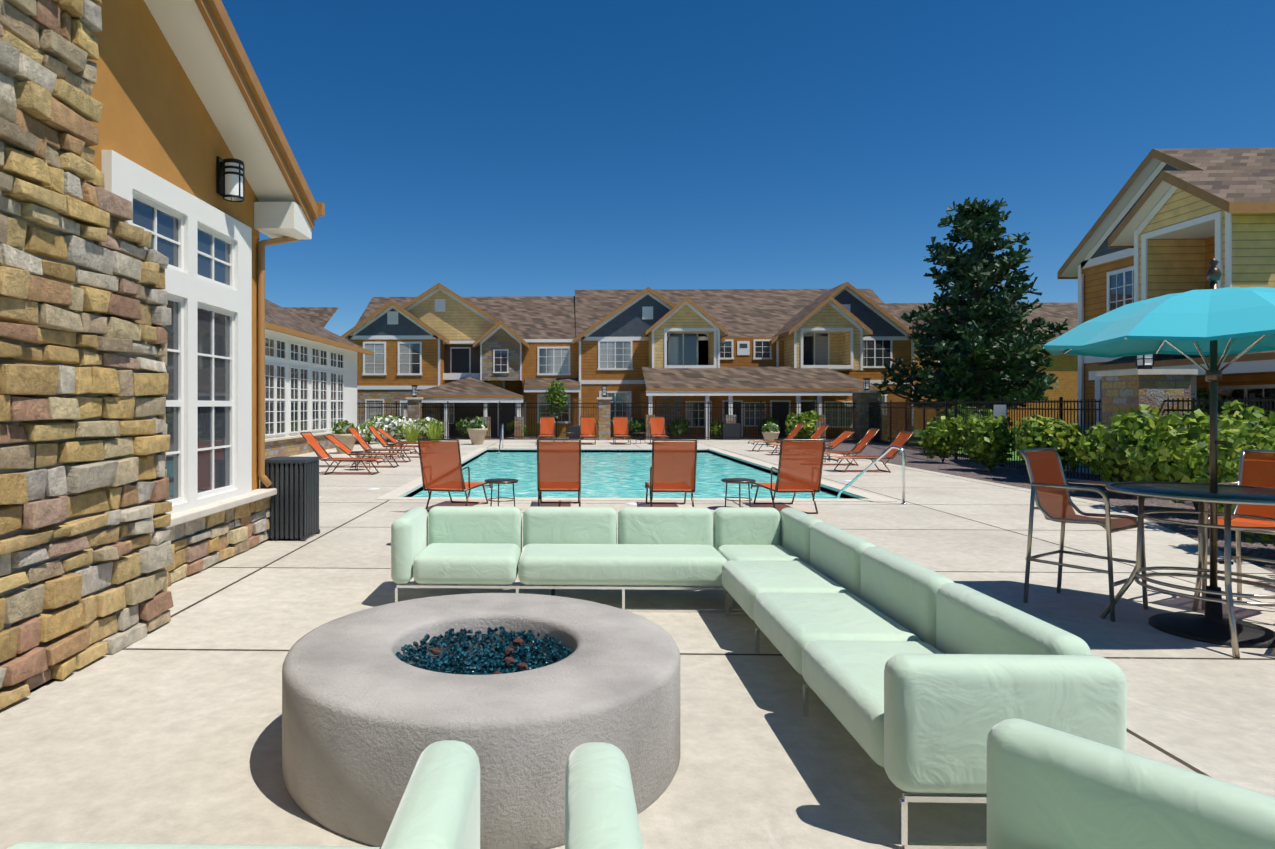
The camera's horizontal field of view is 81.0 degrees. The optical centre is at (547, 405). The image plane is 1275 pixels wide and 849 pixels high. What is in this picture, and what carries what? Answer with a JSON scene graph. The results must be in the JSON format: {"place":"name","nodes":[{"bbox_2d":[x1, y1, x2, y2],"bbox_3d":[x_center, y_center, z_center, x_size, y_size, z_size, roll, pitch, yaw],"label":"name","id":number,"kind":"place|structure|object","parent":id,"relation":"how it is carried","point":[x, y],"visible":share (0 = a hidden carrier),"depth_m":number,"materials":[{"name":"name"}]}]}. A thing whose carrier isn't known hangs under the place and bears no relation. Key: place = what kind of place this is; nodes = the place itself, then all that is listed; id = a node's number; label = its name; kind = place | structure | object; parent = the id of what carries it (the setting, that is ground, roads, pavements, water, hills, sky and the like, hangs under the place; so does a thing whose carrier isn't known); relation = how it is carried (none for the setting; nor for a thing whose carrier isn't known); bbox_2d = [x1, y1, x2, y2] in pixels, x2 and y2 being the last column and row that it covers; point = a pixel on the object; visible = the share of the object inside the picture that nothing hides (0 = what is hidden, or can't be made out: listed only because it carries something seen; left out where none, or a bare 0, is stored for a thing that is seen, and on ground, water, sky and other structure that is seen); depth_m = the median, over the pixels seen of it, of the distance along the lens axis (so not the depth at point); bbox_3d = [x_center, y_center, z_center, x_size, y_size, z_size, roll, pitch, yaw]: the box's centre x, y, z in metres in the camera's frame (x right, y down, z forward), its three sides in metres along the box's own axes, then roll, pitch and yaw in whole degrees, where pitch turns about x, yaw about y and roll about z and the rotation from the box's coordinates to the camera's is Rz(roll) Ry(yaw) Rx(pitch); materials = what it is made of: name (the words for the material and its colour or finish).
{"place":"outdoors","nodes":[
{"label":"outdoors","id":0,"kind":"place"},
{"bbox_2d":[87,0,324,513],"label":"building","id":1,"kind":"structure","parent":0,"point":[178,93],"depth_m":7.18,"materials":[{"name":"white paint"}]},
{"bbox_2d":[216,156,244,201],"bbox_3d":[-3.325,-2.380,7.793,0.254,0.432,0.212,0,0,2],"label":"wall lamp","id":2,"kind":"object","parent":1,"relation":"attached to","point":[230,179],"visible":1,"depth_m":7.73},
{"bbox_2d":[412,452,843,498],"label":"pool water","id":3,"kind":"structure","parent":0,"point":[615,474],"depth_m":17.83,"materials":[{"name":"teal liquid"}]},
{"bbox_2d":[0,440,1274,848],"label":"patio pavement","id":4,"kind":"structure","parent":0,"point":[168,732],"depth_m":4.28,"materials":[{"name":"concrete"}]},
{"bbox_2d":[0,0,270,709],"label":"stone wall","id":5,"kind":"structure","parent":4,"relation":"on","point":[98,557],"depth_m":4.48,"materials":[{"name":"beige stone"}]},
{"bbox_2d":[167,488,276,527],"bbox_3d":[-3.360,1.026,7.213,0.220,0.075,3.320,0,0,2],"label":"window ledge","id":6,"kind":"object","parent":5,"relation":"on","point":[182,517],"visible":0.31,"depth_m":7.37,"materials":[{"name":"beige stone"}]},
{"bbox_2d":[7,740,479,848],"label":"sofa","id":7,"kind":"object","parent":4,"relation":"on","point":[438,807],"visible":1,"depth_m":1.76,"materials":[{"name":"fabric"}]},
{"bbox_2d":[260,457,320,540],"bbox_3d":[-3.141,1.131,9.048,0.560,0.965,0.560,0,0,2],"label":"trash receptacle","id":8,"kind":"object","parent":4,"relation":"on","point":[294,510],"visible":0.73,"depth_m":8.80,"materials":[{"name":"grey metal"}]},
{"bbox_2d":[265,299,373,458],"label":"building","id":9,"kind":"structure","parent":4,"relation":"on","point":[311,377],"depth_m":24.93,"materials":[{"name":"white paint"}]},
{"bbox_2d":[300,431,384,474],"bbox_3d":[-4.798,1.123,17.410,1.839,0.986,0.648,0,0,2],"label":"chaise","id":10,"kind":"object","parent":4,"relation":"on","point":[318,449],"visible":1,"depth_m":17.46,"materials":[{"name":"orange fabric"}]},
{"bbox_2d":[332,420,358,453],"bbox_3d":[-6.774,1.049,24.705,0.870,1.129,0.905,0,0,2],"label":"planter","id":11,"kind":"object","parent":4,"relation":"on","point":[343,434],"visible":0.77,"depth_m":24.47,"materials":[{"name":"ceramic"}]},
{"bbox_2d":[350,451,371,470],"bbox_3d":[-4.634,1.383,18.401,0.524,0.463,0.524,0,0,2],"label":"side table","id":12,"kind":"object","parent":4,"relation":"on","point":[358,452],"visible":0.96,"depth_m":18.26,"materials":[{"name":"brown metal"}]},
{"bbox_2d":[323,434,404,467],"bbox_3d":[-4.771,1.192,19.325,1.977,0.848,0.648,0,0,0],"label":"chaise","id":13,"kind":"object","parent":4,"relation":"on","point":[339,444],"visible":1,"depth_m":19.32,"materials":[{"name":"orange fabric"}]},
{"bbox_2d":[347,427,415,462],"bbox_3d":[-4.715,1.123,21.122,1.839,0.986,0.648,0,0,2],"label":"chaise","id":14,"kind":"object","parent":4,"relation":"on","point":[360,440],"visible":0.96,"depth_m":21.18,"materials":[{"name":"orange fabric"}]},
{"bbox_2d":[367,425,418,456],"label":"chaise","id":15,"kind":"object","parent":4,"relation":"on","point":[378,436],"visible":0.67,"depth_m":22.95,"materials":[{"name":"orange fabric"}]},
{"bbox_2d":[386,443,403,459],"bbox_3d":[-4.537,1.383,22.049,0.524,0.463,0.524,0,0,2],"label":"side table","id":16,"kind":"object","parent":4,"relation":"on","point":[392,444],"visible":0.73,"depth_m":21.99,"materials":[{"name":"brown metal"}]},
{"bbox_2d":[376,428,417,452],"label":"chaise","id":17,"kind":"object","parent":4,"relation":"on","point":[387,435],"visible":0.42,"depth_m":24.86,"materials":[{"name":"orange fabric"}]},
{"bbox_2d":[406,385,422,439],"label":"stone pillar","id":18,"kind":"structure","parent":4,"relation":"on","point":[414,409],"depth_m":34.33,"materials":[{"name":"stone"}]},
{"bbox_2d":[418,439,490,511],"bbox_3d":[-1.420,1.054,11.584,0.648,1.124,1.567,0,0,13],"label":"chaise","id":19,"kind":"object","parent":4,"relation":"on","point":[441,465],"visible":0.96,"depth_m":10.95,"materials":[{"name":"orange fabric"}]},
{"bbox_2d":[467,416,487,444],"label":"pool planter","id":20,"kind":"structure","parent":4,"relation":"on","point":[477,429],"depth_m":30.07,"materials":[{"name":"ceramic"}]},
{"bbox_2d":[282,593,679,848],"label":"fire pit","id":21,"kind":"object","parent":4,"relation":"on","point":[523,695],"visible":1,"depth_m":2.93,"materials":[{"name":"concrete"}]},
{"bbox_2d":[498,423,502,453],"bbox_3d":[-1.703,1.301,27.102,0.042,1.241,1.692,0,0,2],"label":"pool handrail","id":22,"kind":"object","parent":4,"relation":"on","point":[500,438],"visible":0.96,"depth_m":27.36,"materials":[{"name":"silver metal"}]},
{"bbox_2d":[484,478,517,506],"bbox_3d":[-0.708,1.383,11.395,0.524,0.463,0.524,0,0,2],"label":"side table","id":23,"kind":"object","parent":4,"relation":"on","point":[498,481],"visible":0.94,"depth_m":11.31,"materials":[{"name":"brown metal"}]},
{"bbox_2d":[538,417,554,438],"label":"chaise","id":24,"kind":"object","parent":4,"relation":"on","point":[547,425],"visible":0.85,"depth_m":31.61,"materials":[{"name":"orange fabric"}]},
{"bbox_2d":[537,439,580,506],"bbox_3d":[0.190,1.054,11.568,0.648,1.124,1.567,0,0,2],"label":"chaise","id":25,"kind":"object","parent":4,"relation":"on","point":[558,465],"visible":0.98,"depth_m":10.91,"materials":[{"name":"orange fabric"}]},
{"bbox_2d":[319,480,851,544],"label":"deck skimmer lids","id":26,"kind":"object","parent":4,"relation":"on","point":[632,503],"visible":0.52,"depth_m":12.19,"materials":[{"name":"white plastic"}]},
{"bbox_2d":[580,417,595,444],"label":"chaise","id":27,"kind":"object","parent":4,"relation":"on","point":[587,425],"visible":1,"depth_m":31.49,"materials":[{"name":"orange fabric"}]},
{"bbox_2d":[565,742,642,848],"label":"sofa armrest","id":28,"kind":"object","parent":4,"relation":"on","point":[600,809],"visible":1,"depth_m":1.69,"materials":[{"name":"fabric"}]},
{"bbox_2d":[597,385,611,439],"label":"stone pillar","id":29,"kind":"structure","parent":4,"relation":"on","point":[604,417],"depth_m":34.09,"materials":[{"name":"stone"}]},
{"bbox_2d":[613,417,630,444],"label":"chaise","id":30,"kind":"object","parent":4,"relation":"on","point":[620,425],"visible":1,"depth_m":31.54,"materials":[{"name":"orange fabric"}]},
{"bbox_2d":[635,432,645,443],"bbox_3d":[3.903,1.383,31.029,0.524,0.463,0.524,0,0,2],"label":"side table","id":31,"kind":"object","parent":4,"relation":"on","point":[640,433],"visible":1,"depth_m":31.10,"materials":[{"name":"brown metal"}]},
{"bbox_2d":[649,417,668,442],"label":"chaise","id":32,"kind":"object","parent":4,"relation":"on","point":[657,425],"visible":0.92,"depth_m":31.49,"materials":[{"name":"orange fabric"}]},
{"bbox_2d":[645,439,696,506],"bbox_3d":[1.890,1.054,11.470,0.648,1.124,1.567,0,0,4],"label":"chaise","id":33,"kind":"object","parent":4,"relation":"on","point":[673,468],"visible":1,"depth_m":10.81,"materials":[{"name":"orange fabric"}]},
{"bbox_2d":[721,478,755,506],"bbox_3d":[2.955,1.383,11.448,0.524,0.463,0.524,0,0,2],"label":"side table","id":34,"kind":"object","parent":4,"relation":"on","point":[739,481],"visible":1,"depth_m":11.32,"materials":[{"name":"brown metal"}]},
{"bbox_2d":[391,506,1125,792],"bbox_3d":[0.438,1.152,4.612,3.410,0.524,3.880,0,0,2],"label":"sectional sofa","id":35,"kind":"object","parent":4,"relation":"on","point":[918,678],"visible":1,"depth_m":4.02,"materials":[{"name":"fabric"}]},
{"bbox_2d":[395,580,986,848],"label":"sofa frame","id":36,"kind":"object","parent":35,"relation":"attached to","point":[926,797],"visible":0.48,"depth_m":4.74,"materials":[{"name":"silver metal"}]},
{"bbox_2d":[762,422,779,444],"bbox_3d":[9.085,1.133,30.110,0.710,0.962,0.738,0,0,2],"label":"planter","id":37,"kind":"object","parent":4,"relation":"on","point":[770,432],"visible":0.96,"depth_m":29.90,"materials":[{"name":"concrete"}]},
{"bbox_2d":[748,423,804,451],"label":"chaise","id":38,"kind":"object","parent":4,"relation":"on","point":[795,430],"visible":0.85,"depth_m":25.98,"materials":[{"name":"orange fabric"}]},
{"bbox_2d":[751,439,825,513],"bbox_3d":[3.686,1.054,11.455,0.648,1.124,1.567,0,0,-1],"label":"chaise","id":39,"kind":"object","parent":4,"relation":"on","point":[800,467],"visible":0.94,"depth_m":10.80,"materials":[{"name":"orange fabric"}]},
{"bbox_2d":[767,424,828,454],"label":"chaise","id":40,"kind":"object","parent":4,"relation":"on","point":[820,431],"visible":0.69,"depth_m":24.09,"materials":[{"name":"orange fabric"}]},
{"bbox_2d":[357,394,1274,480],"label":"pool fence","id":41,"kind":"object","parent":4,"relation":"on","point":[999,409],"visible":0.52,"depth_m":28.07,"materials":[{"name":"black metal"}]},
{"bbox_2d":[824,431,854,459],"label":"chaise","id":42,"kind":"object","parent":4,"relation":"on","point":[840,439],"visible":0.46,"depth_m":21.96,"materials":[{"name":"orange fabric"}]},
{"bbox_2d":[824,428,879,465],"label":"chaise","id":43,"kind":"object","parent":4,"relation":"on","point":[864,441],"visible":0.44,"depth_m":19.98,"materials":[{"name":"orange fabric"}]},
{"bbox_2d":[828,431,913,472],"bbox_3d":[7.850,1.123,18.011,1.840,0.986,0.648,0,0,1],"label":"chaise","id":44,"kind":"object","parent":4,"relation":"on","point":[901,438],"visible":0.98,"depth_m":18.01,"materials":[{"name":"orange fabric"}]},
{"bbox_2d":[836,446,906,503],"bbox_3d":[5.493,1.295,12.738,0.096,1.255,1.567,0,0,-25],"label":"pool handrail","id":45,"kind":"object","parent":4,"relation":"on","point":[873,463],"visible":0.94,"depth_m":12.23,"materials":[{"name":"silver metal"}]},
{"bbox_2d":[1020,448,1147,621],"bbox_3d":[4.303,0.990,5.961,0.626,1.250,0.678,0,0,-32],"label":"bar chair","id":46,"kind":"object","parent":4,"relation":"on","point":[1050,493],"visible":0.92,"depth_m":6.03,"materials":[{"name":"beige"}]},
{"bbox_2d":[1043,258,1274,647],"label":"patio umbrella","id":47,"kind":"object","parent":4,"relation":"on","point":[1214,322],"visible":0.98,"depth_m":5.17,"materials":[{"name":"teal fabric"}]},
{"bbox_2d":[1099,482,1274,657],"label":"bar table","id":48,"kind":"object","parent":4,"relation":"on","point":[1225,494],"visible":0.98,"depth_m":5.26,"materials":[{"name":"beige"}]},
{"bbox_2d":[1201,449,1274,609],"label":"bar chair","id":49,"kind":"object","parent":4,"relation":"on","point":[1256,468],"visible":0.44,"depth_m":5.97,"materials":[{"name":"orange fabric"}]},
{"bbox_2d":[408,430,1087,498],"bbox_3d":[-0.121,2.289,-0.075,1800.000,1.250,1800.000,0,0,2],"label":"ground","id":50,"kind":"structure","parent":0,"point":[916,438],"depth_m":26.55,"materials":[{"name":"beige concrete"}]},
{"bbox_2d":[283,307,338,327],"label":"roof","id":51,"kind":"structure","parent":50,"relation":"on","point":[320,316],"depth_m":53.31,"materials":[{"name":"brown"}]},
{"bbox_2d":[340,282,919,439],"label":"apartments","id":52,"kind":"structure","parent":50,"relation":"on","point":[438,343],"depth_m":38.62,"materials":[{"name":"orange"}]},
{"bbox_2d":[569,423,739,439],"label":"ac units","id":53,"kind":"object","parent":50,"relation":"on","point":[574,429],"visible":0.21,"depth_m":35.01,"materials":[{"name":"grey metal"}]},
{"bbox_2d":[385,436,1274,572],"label":"gravel bed","id":54,"kind":"object","parent":50,"relation":"on","point":[1012,476],"visible":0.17,"depth_m":15.63,"materials":[{"name":"gravel"}]},
{"bbox_2d":[356,380,1234,454],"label":"shrubs","id":55,"kind":"object","parent":54,"relation":"on","point":[410,429],"visible":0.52,"depth_m":32.22,"materials":[{"name":"green plant"}]},
{"bbox_2d":[850,378,883,440],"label":"stone pillar","id":56,"kind":"structure","parent":54,"relation":"on","point":[861,399],"depth_m":33.58,"materials":[{"name":"stone"}]},
{"bbox_2d":[918,400,1274,546],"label":"hedge shrubs","id":57,"kind":"object","parent":54,"relation":"on","point":[1149,448],"visible":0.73,"depth_m":12.88,"materials":[{"name":"green plant"}]},
{"bbox_2d":[1096,354,1197,486],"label":"fence pillar","id":58,"kind":"structure","parent":54,"relation":"on","point":[1144,382],"depth_m":13.76,"materials":[{"name":"stone"}]},
{"bbox_2d":[871,197,1067,414],"bbox_3d":[17.382,-3.305,30.757,7.337,10.440,6.550,0,0,2],"label":"pine tree","id":59,"kind":"object","parent":50,"relation":"on","point":[972,220],"visible":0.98,"depth_m":29.71,"materials":[{"name":"green plant"}]},
{"bbox_2d":[885,302,1077,429],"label":"apartments","id":60,"kind":"structure","parent":50,"relation":"on","point":[1064,368],"depth_m":51.03,"materials":[{"name":"yellow"}]},
{"bbox_2d":[908,256,1057,407],"bbox_3d":[20.623,-2.727,34.846,5.903,9.284,5.981,0,0,-35],"label":"pine tree","id":61,"kind":"object","parent":50,"relation":"on","point":[1038,322],"visible":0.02,"depth_m":33.78,"materials":[{"name":"green plant"}]},
{"bbox_2d":[1057,148,1274,470],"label":"apartments","id":62,"kind":"structure","parent":50,"relation":"on","point":[1170,221],"depth_m":16.37,"materials":[{"name":"yellow"}]},
{"bbox_2d":[221,0,1274,335],"label":"sky","id":63,"kind":"structure","parent":0,"point":[472,148],"materials":[{"name":"blue"}]},
{"bbox_2d":[1065,466,1100,474],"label":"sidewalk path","id":64,"kind":"structure","parent":0,"point":[1079,469],"depth_m":18.61,"materials":[{"name":"grey concrete"}]},
{"bbox_2d":[987,718,1274,848],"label":"sofa","id":65,"kind":"object","parent":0,"point":[1049,788],"visible":1,"depth_m":1.87,"materials":[{"name":"green fabric"}]}
]}

